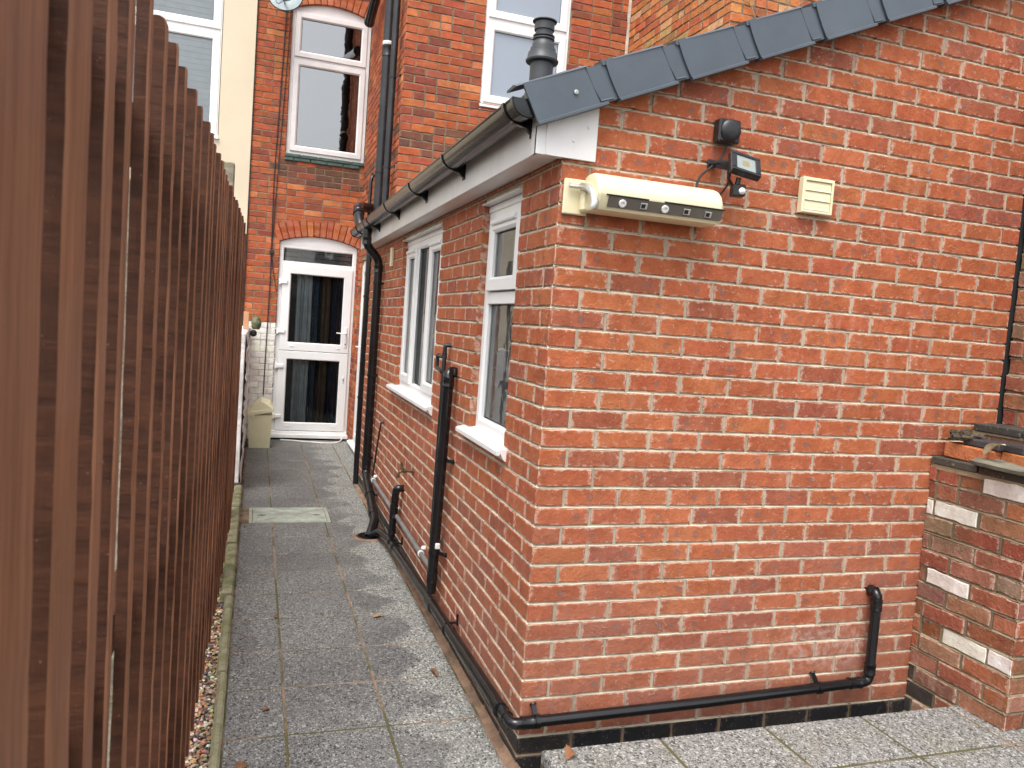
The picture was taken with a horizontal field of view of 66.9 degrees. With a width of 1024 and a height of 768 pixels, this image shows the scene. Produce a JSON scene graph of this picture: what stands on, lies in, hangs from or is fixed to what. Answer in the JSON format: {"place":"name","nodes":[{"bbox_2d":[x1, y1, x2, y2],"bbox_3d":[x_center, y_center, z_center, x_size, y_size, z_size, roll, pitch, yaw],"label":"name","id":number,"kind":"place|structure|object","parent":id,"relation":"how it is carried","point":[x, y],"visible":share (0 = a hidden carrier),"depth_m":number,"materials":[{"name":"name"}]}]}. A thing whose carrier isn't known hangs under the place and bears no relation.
{"place":"outdoors","nodes":[
{"label":"outdoors","id":0,"kind":"place"},
{"bbox_2d":[130,0,258,325],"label":"rendered house","id":1,"kind":"structure","parent":0,"point":[215,41],"depth_m":9.45,"materials":[{"name":"beige paint"}]},
{"bbox_2d":[132,0,223,140],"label":"window","id":2,"kind":"structure","parent":1,"relation":"in","point":[202,61],"depth_m":9.38,"materials":[{"name":"white plastic"}]},
{"bbox_2d":[185,548,225,767],"bbox_3d":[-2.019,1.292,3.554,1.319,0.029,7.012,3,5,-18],"label":"gravel","id":3,"kind":"structure","parent":0,"point":[205,698],"depth_m":3.30,"materials":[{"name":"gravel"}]},
{"bbox_2d":[241,438,344,484],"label":"ground","id":4,"kind":"structure","parent":0,"point":[272,438],"depth_m":9.63,"materials":[{"name":"concrete"}]},
{"bbox_2d":[0,0,246,767],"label":"slatted fence","id":5,"kind":"object","parent":4,"relation":"on","point":[121,300],"visible":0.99,"depth_m":1.10,"materials":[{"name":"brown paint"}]},
{"bbox_2d":[208,672,226,767],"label":"kerb stone","id":6,"kind":"object","parent":4,"relation":"on","point":[216,742],"visible":0.93,"depth_m":3.09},
{"bbox_2d":[219,543,236,600],"bbox_3d":[-1.796,1.189,4.921,0.074,0.071,0.990,3,5,-18],"label":"kerb stone","id":7,"kind":"object","parent":4,"relation":"on","point":[228,579],"visible":0.9,"depth_m":4.82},
{"bbox_2d":[226,507,239,545],"bbox_3d":[-2.108,1.090,5.861,0.076,0.083,0.980,3,5,-18],"label":"kerb stone","id":8,"kind":"object","parent":4,"relation":"on","point":[232,536],"visible":0.59,"depth_m":5.76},
{"bbox_2d":[232,485,241,507],"bbox_3d":[-2.385,1.002,6.713,0.071,0.088,0.800,3,5,-18],"label":"kerb stone","id":9,"kind":"object","parent":4,"relation":"on","point":[237,495],"visible":0.83,"depth_m":6.66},
{"bbox_2d":[234,326,250,485],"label":"painted wall","id":10,"kind":"structure","parent":4,"relation":"on","point":[243,390],"depth_m":7.09,"materials":[{"name":"white paint"}]},
{"bbox_2d":[243,311,248,329],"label":"wood block","id":11,"kind":"structure","parent":10,"relation":"on","point":[246,321],"depth_m":8.18,"materials":[{"name":"orange wood"}]},
{"bbox_2d":[250,330,256,336],"bbox_3d":[-2.776,-0.546,8.312,0.070,0.070,0.100,3,5,-18],"label":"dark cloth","id":12,"kind":"object","parent":10,"relation":"hanging from","point":[253,333],"visible":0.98,"depth_m":8.27,"materials":[{"name":"black fabric"}]},
{"bbox_2d":[251,308,261,328],"bbox_3d":[-2.835,-0.724,8.592,0.110,0.234,0.105,3,5,-18],"label":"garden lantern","id":13,"kind":"object","parent":10,"relation":"on","point":[256,322],"visible":1,"depth_m":8.56,"materials":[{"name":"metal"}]},
{"bbox_2d":[243,0,631,451],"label":"brick house","id":14,"kind":"structure","parent":4,"relation":"on","point":[463,67],"depth_m":9.79,"materials":[{"name":"red brick"}]},
{"bbox_2d":[263,11,286,394],"bbox_3d":[-2.975,-2.343,9.746,0.073,5.000,0.013,3,5,-18],"label":"cable","id":15,"kind":"object","parent":14,"relation":"attached to","point":[273,201],"visible":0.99,"depth_m":9.74,"materials":[{"name":"black plastic"}]},
{"bbox_2d":[272,11,291,244],"bbox_3d":[-2.881,-3.227,9.689,0.101,3.020,0.011,3,5,-18],"label":"cable","id":16,"kind":"object","parent":14,"relation":"attached to","point":[281,126],"visible":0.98,"depth_m":9.69,"materials":[{"name":"black plastic"}]},
{"bbox_2d":[269,0,302,10],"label":"satellite dish","id":17,"kind":"object","parent":14,"relation":"attached to","point":[286,5],"visible":1,"depth_m":9.14,"materials":[{"name":"grey metal"}]},
{"bbox_2d":[270,237,356,438],"bbox_3d":[-2.697,-0.610,10.475,1.000,2.646,0.945,3,5,-18],"label":"door","id":18,"kind":"structure","parent":14,"relation":"in","point":[307,264],"depth_m":10.17,"materials":[{"name":"white plastic"}]},
{"bbox_2d":[286,6,370,162],"bbox_3d":[-2.335,-3.832,9.891,0.975,1.885,0.078,3,5,-18],"label":"window","id":19,"kind":"structure","parent":14,"relation":"in","point":[328,15],"depth_m":9.83,"materials":[{"name":"white plastic"}]},
{"bbox_2d":[347,261,365,451],"bbox_3d":[-1.746,-0.315,9.170,0.174,2.355,1.700,3,5,-18],"label":"door","id":20,"kind":"structure","parent":14,"relation":"in","point":[351,443],"depth_m":9.82,"materials":[{"name":"white plastic"}]},
{"bbox_2d":[353,202,372,240],"bbox_3d":[-1.537,-1.674,8.008,0.223,0.501,0.852,4,4,-7],"label":"soil pipe","id":21,"kind":"object","parent":14,"relation":"attached to","point":[360,209],"visible":0.68,"depth_m":7.81,"materials":[{"name":"black plastic"}]},
{"bbox_2d":[366,173,374,216],"bbox_3d":[-1.531,-1.956,8.303,0.092,0.654,0.509,5,4,6],"label":"vent pipe","id":22,"kind":"object","parent":14,"relation":"attached to","point":[370,187],"visible":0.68,"depth_m":8.39,"materials":[{"name":"black plastic"}]},
{"bbox_2d":[364,0,379,27],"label":"eaves gutter","id":23,"kind":"object","parent":14,"relation":"attached to","point":[371,13],"visible":1,"depth_m":9.17,"materials":[{"name":"black plastic"}]},
{"bbox_2d":[373,0,393,210],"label":"soil pipe","id":24,"kind":"object","parent":14,"relation":"attached to","point":[384,89],"visible":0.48,"depth_m":7.94,"materials":[{"name":"black plastic"}]},
{"bbox_2d":[382,0,400,202],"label":"downpipe","id":25,"kind":"object","parent":14,"relation":"attached to","point":[387,166],"visible":0.97,"depth_m":7.65,"materials":[{"name":"black plastic"}]},
{"bbox_2d":[479,0,571,110],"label":"window","id":26,"kind":"structure","parent":14,"relation":"in","point":[509,26],"depth_m":7.81,"materials":[{"name":"white plastic"}]},
{"bbox_3d":[-3.038,-1.672,9.788,0.050,0.050,0.028,3,5,-18],"label":"cable clip","id":27,"kind":"object","parent":14,"relation":"attached to","visible":0},
{"bbox_2d":[272,257,276,291],"bbox_3d":[-3.019,-1.412,9.825,0.085,0.471,0.010,3,5,-18],"label":"cable","id":28,"kind":"object","parent":27,"relation":"hanging from","point":[273,273],"visible":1,"depth_m":9.82,"materials":[{"name":"black plastic"}]},
{"bbox_2d":[350,0,1023,767],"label":"brick extension","id":29,"kind":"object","parent":4,"relation":"on","point":[692,462],"visible":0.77,"depth_m":3.21,"materials":[{"name":"red brick"}]},
{"bbox_2d":[353,252,371,483],"bbox_3d":[-1.417,-0.279,7.685,0.186,2.565,0.090,3,5,-18],"label":"downpipe","id":30,"kind":"object","parent":29,"relation":"attached to","point":[366,306],"visible":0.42,"depth_m":7.65,"materials":[{"name":"black plastic"}]},
{"bbox_2d":[362,233,382,535],"bbox_3d":[-1.125,-0.054,6.301,0.206,2.442,1.008,3,5,-18],"label":"downpipe","id":31,"kind":"object","parent":29,"relation":"attached to","point":[372,375],"visible":0.94,"depth_m":6.69,"materials":[{"name":"black plastic"}]},
{"bbox_2d":[372,421,383,476],"bbox_3d":[-1.124,0.550,6.479,0.036,0.516,0.276,3,5,-21],"label":"copper pipe","id":32,"kind":"object","parent":29,"relation":"attached to","point":[377,448],"visible":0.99,"depth_m":6.46,"materials":[{"name":"brown metal"}]},
{"bbox_2d":[389,247,393,266],"bbox_3d":[-0.973,-1.027,6.268,0.026,0.150,0.065,3,5,-18],"label":"wall sensor","id":33,"kind":"object","parent":29,"relation":"attached to","point":[391,257],"depth_m":6.24,"materials":[{"name":"beige plastic"}]},
{"bbox_2d":[388,485,404,537],"bbox_3d":[-0.815,0.894,5.441,0.088,0.394,0.131,3,5,-18],"label":"waste pipe","id":34,"kind":"object","parent":29,"relation":"attached to","point":[397,489],"visible":0.94,"depth_m":5.42,"materials":[{"name":"black plastic"}]},
{"bbox_2d":[370,477,427,566],"bbox_3d":[-0.810,0.930,5.444,0.041,0.053,2.445,3,5,-18],"label":"condensate pipe","id":35,"kind":"object","parent":29,"relation":"attached to","point":[423,557],"visible":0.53,"depth_m":5.12,"materials":[{"name":"grey plastic"}]},
{"bbox_2d":[417,546,425,556],"bbox_3d":[-0.544,1.002,4.641,0.046,0.065,0.032,3,5,-18],"label":"pipe clip","id":36,"kind":"object","parent":35,"relation":"attached to","point":[423,547],"visible":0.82,"depth_m":4.63,"materials":[{"name":"white plastic"}]},
{"bbox_2d":[396,460,413,477],"bbox_3d":[-0.703,0.561,5.086,0.111,0.112,0.051,3,5,-18],"label":"garden tap","id":37,"kind":"object","parent":29,"relation":"attached to","point":[403,469],"visible":1,"depth_m":5.07,"materials":[{"name":"gold metal"}]},
{"bbox_2d":[386,223,443,415],"bbox_3d":[-0.610,-0.449,5.338,0.217,1.152,1.490,3,5,-18],"label":"window","id":38,"kind":"structure","parent":29,"relation":"in","point":[419,394],"depth_m":5.46,"materials":[{"name":"white plastic"}]},
{"bbox_2d":[435,537,440,548],"bbox_3d":[-0.409,0.852,4.189,0.048,0.033,0.199,4,4,-3],"label":"pipe clip","id":39,"kind":"object","parent":29,"relation":"attached to","point":[437,545],"visible":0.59,"depth_m":4.09,"materials":[{"name":"white plastic"}]},
{"bbox_2d":[435,353,441,373],"bbox_3d":[-0.406,-0.116,4.391,0.034,0.114,0.150,3,5,-18],"label":"overflow stub","id":40,"kind":"object","parent":29,"relation":"attached to","point":[437,367],"visible":0.94,"depth_m":4.42,"materials":[{"name":"black plastic"}]},
{"bbox_2d":[427,343,452,569],"bbox_3d":[-0.401,0.424,4.288,0.057,1.297,0.123,4,4,-4],"label":"overflow pipe","id":41,"kind":"object","parent":29,"relation":"attached to","point":[444,352],"visible":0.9,"depth_m":4.28,"materials":[{"name":"black plastic"}]},
{"bbox_2d":[426,366,457,593],"bbox_3d":[-0.366,0.526,4.146,0.101,1.242,0.134,3,5,-18],"label":"waste pipe","id":42,"kind":"object","parent":29,"relation":"attached to","point":[449,377],"visible":0.98,"depth_m":4.13,"materials":[{"name":"black plastic"}]},
{"bbox_2d":[455,187,523,461],"bbox_3d":[-0.054,-0.275,3.571,0.173,1.152,0.710,3,5,-18],"label":"window","id":43,"kind":"structure","parent":29,"relation":"in","point":[505,210],"depth_m":3.69,"materials":[{"name":"white plastic"}]},
{"bbox_2d":[526,17,558,80],"bbox_3d":[0.129,-1.365,3.560,0.152,0.586,0.152,3,5,-18],"label":"boiler flue","id":44,"kind":"object","parent":29,"relation":"on","point":[541,60],"visible":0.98,"depth_m":3.50,"materials":[{"name":"grey plastic"}]},
{"bbox_2d":[368,528,882,730],"bbox_3d":[-0.217,1.040,4.117,1.514,0.671,3.660,0,6,-47],"label":"waste pipe","id":45,"kind":"object","parent":29,"relation":"attached to","point":[498,707],"visible":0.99,"depth_m":3.27,"materials":[{"name":"black plastic"}]},
{"bbox_2d":[562,173,724,227],"bbox_3d":[0.487,-0.674,2.842,0.590,0.147,0.149,3,5,-18],"label":"clothes line box","id":46,"kind":"object","parent":29,"relation":"attached to","point":[621,197],"visible":1,"depth_m":2.80,"materials":[{"name":"beige plastic"}]},
{"bbox_2d":[713,118,740,145],"bbox_3d":[0.829,-0.968,2.970,0.095,0.088,0.063,3,5,-18],"label":"junction box","id":47,"kind":"object","parent":29,"relation":"attached to","point":[727,131],"visible":1,"depth_m":2.95,"materials":[{"name":"black plastic"}]},
{"bbox_2d":[695,145,727,187],"bbox_3d":[0.759,-0.826,2.966,0.130,0.194,0.023,2,5,-23],"label":"cable","id":48,"kind":"object","parent":47,"relation":"hanging from","point":[709,168],"visible":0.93,"depth_m":2.97,"materials":[{"name":"black plastic"}]},
{"bbox_2d":[707,150,760,197],"bbox_3d":[0.848,-0.791,2.939,0.155,0.170,0.167,3,5,-18],"label":"floodlight","id":49,"kind":"object","parent":29,"relation":"attached to","point":[743,165],"visible":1,"depth_m":2.89,"materials":[{"name":"black plastic"}]},
{"bbox_2d":[719,173,730,194],"bbox_3d":[0.808,-0.753,2.964,0.076,0.111,0.041,8,6,43],"label":"cable","id":50,"kind":"object","parent":49,"relation":"hanging from","point":[724,189],"visible":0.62,"depth_m":2.97,"materials":[{"name":"black plastic"}]},
{"bbox_2d":[797,176,834,216],"bbox_3d":[1.234,-0.760,3.143,0.152,0.141,0.028,3,5,-18],"label":"vent grille","id":51,"kind":"object","parent":29,"relation":"attached to","point":[815,196],"visible":1,"depth_m":3.13,"materials":[{"name":"beige plastic"}]},
{"bbox_2d":[660,709,1023,767],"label":"terrace base","id":52,"kind":"object","parent":4,"relation":"on","point":[796,754],"visible":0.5,"depth_m":2.88,"materials":[{"name":"concrete"}]},
{"bbox_2d":[541,706,1023,767],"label":"terrace","id":53,"kind":"structure","parent":52,"relation":"on","point":[835,742],"depth_m":2.88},
{"bbox_2d":[565,745,576,759],"bbox_3d":[0.204,1.268,2.674,0.050,0.035,0.049,3,5,-18],"label":"dead leaf","id":54,"kind":"object","parent":53,"relation":"on","point":[569,752],"visible":1,"depth_m":2.67,"materials":[{"name":"brown plant"}]},
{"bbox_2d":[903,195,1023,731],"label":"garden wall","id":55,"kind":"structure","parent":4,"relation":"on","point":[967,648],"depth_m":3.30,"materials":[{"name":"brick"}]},
{"bbox_3d":[2.070,0.353,3.124,0.194,0.011,0.312,3,5,-18],"label":"slate","id":56,"kind":"object","parent":55,"relation":"on","visible":0},
{"bbox_2d":[969,458,1023,475],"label":"slate","id":57,"kind":"object","parent":56,"relation":"on","point":[1004,466],"visible":0.79,"depth_m":3.13,"materials":[{"name":"grey stone"}]},
{"bbox_2d":[944,442,1001,461],"bbox_3d":[2.007,0.303,3.359,0.100,0.072,0.226,3,5,-20],"label":"loose brick","id":58,"kind":"object","parent":57,"relation":"on","point":[960,451],"visible":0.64,"depth_m":3.35,"materials":[{"name":"orange brick"}]},
{"bbox_2d":[948,428,985,441],"bbox_3d":[1.977,0.224,3.394,0.120,0.061,0.146,3,5,-18],"label":"bark clump","id":59,"kind":"object","parent":58,"relation":"on","point":[963,435],"visible":0.94,"depth_m":3.36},
{"bbox_2d":[964,438,1009,451],"bbox_3d":[2.044,0.259,3.319,0.100,0.035,0.165,3,5,-21],"label":"loose brick","id":60,"kind":"object","parent":58,"relation":"on","point":[980,443],"visible":0.64,"depth_m":3.30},
{"bbox_2d":[983,443,1004,455],"bbox_3d":[1.992,0.275,3.194,0.047,0.068,0.111,3,5,-18],"label":"dead leaf","id":61,"kind":"object","parent":57,"relation":"on","point":[988,447],"visible":1,"depth_m":3.22,"materials":[{"name":"beige plant"}]},
{"bbox_2d":[1001,451,1023,466],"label":"loose brick","id":62,"kind":"object","parent":57,"relation":"on","point":[1016,459],"visible":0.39,"depth_m":3.18,"materials":[{"name":"orange brick"}]},
{"bbox_2d":[1004,444,1023,455],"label":"loose brick","id":63,"kind":"object","parent":62,"relation":"on","point":[1018,449],"visible":0.89,"depth_m":3.19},
{"bbox_2d":[219,439,506,767],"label":"path","id":64,"kind":"structure","parent":0,"point":[463,743],"depth_m":3.91,"materials":[{"name":"concrete"}]},
{"bbox_2d":[216,595,232,677],"bbox_3d":[-1.477,1.288,3.990,0.050,0.062,0.970,3,5,-18],"label":"kerb stone","id":65,"kind":"object","parent":64,"relation":"on","point":[223,654],"visible":0.93,"depth_m":3.89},
{"bbox_2d":[235,761,248,767],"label":"dead leaf","id":66,"kind":"object","parent":64,"relation":"on","point":[239,764],"visible":1,"depth_m":2.84,"materials":[{"name":"brown plant"}]},
{"bbox_2d":[247,397,274,447],"bbox_3d":[-3.063,0.464,9.436,0.309,0.590,0.354,3,5,-18],"label":"plastic bin","id":67,"kind":"object","parent":64,"relation":"on","point":[260,411],"visible":1,"depth_m":9.30,"materials":[{"name":"beige plastic"}]},
{"bbox_2d":[249,507,330,523],"bbox_3d":[-1.835,1.082,6.383,0.630,0.012,0.480,3,5,-18],"label":"manhole cover","id":68,"kind":"object","parent":64,"relation":"on","point":[288,515],"visible":1,"depth_m":6.37,"materials":[{"name":"grey metal"}]},
{"bbox_2d":[280,436,342,443],"bbox_3d":[-2.571,0.722,10.016,0.804,0.071,0.207,2,5,-24],"label":"cable","id":69,"kind":"object","parent":64,"relation":"on","point":[312,441],"visible":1,"depth_m":9.98,"materials":[{"name":"white plastic"}]},
{"bbox_2d":[225,490,436,764],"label":"litter","id":70,"kind":"object","parent":64,"relation":"on","point":[267,659],"visible":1,"depth_m":3.93,"materials":[{"name":"brown plant"}]},
{"bbox_2d":[353,532,381,541],"bbox_3d":[-1.095,1.165,5.928,0.242,0.014,0.264,3,5,-18],"label":"gully","id":71,"kind":"object","parent":64,"relation":"on","point":[361,536],"visible":0.76,"depth_m":5.86,"materials":[{"name":"brown ceramic"}]},
{"bbox_2d":[430,668,436,675],"bbox_3d":[-0.377,1.377,3.720,0.028,0.016,0.084,3,5,-18],"label":"dead leaf","id":72,"kind":"object","parent":64,"relation":"on","point":[434,670],"visible":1,"depth_m":3.71,"materials":[{"name":"brown plant"}]},
{"bbox_2d":[355,485,519,767],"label":"path edge mortar","id":73,"kind":"object","parent":64,"relation":"on","point":[503,752],"visible":0.69,"depth_m":3.70,"materials":[{"name":"concrete"}]},
{"bbox_2d":[628,0,818,52],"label":"brick house","id":74,"kind":"structure","parent":0,"point":[653,23],"depth_m":7.04,"materials":[{"name":"brick"}]},
{"bbox_2d":[743,0,802,17],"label":"creeper","id":75,"kind":"object","parent":74,"relation":"attached to","point":[759,4],"visible":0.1,"depth_m":6.39,"materials":[{"name":"brown plant"}]}
]}

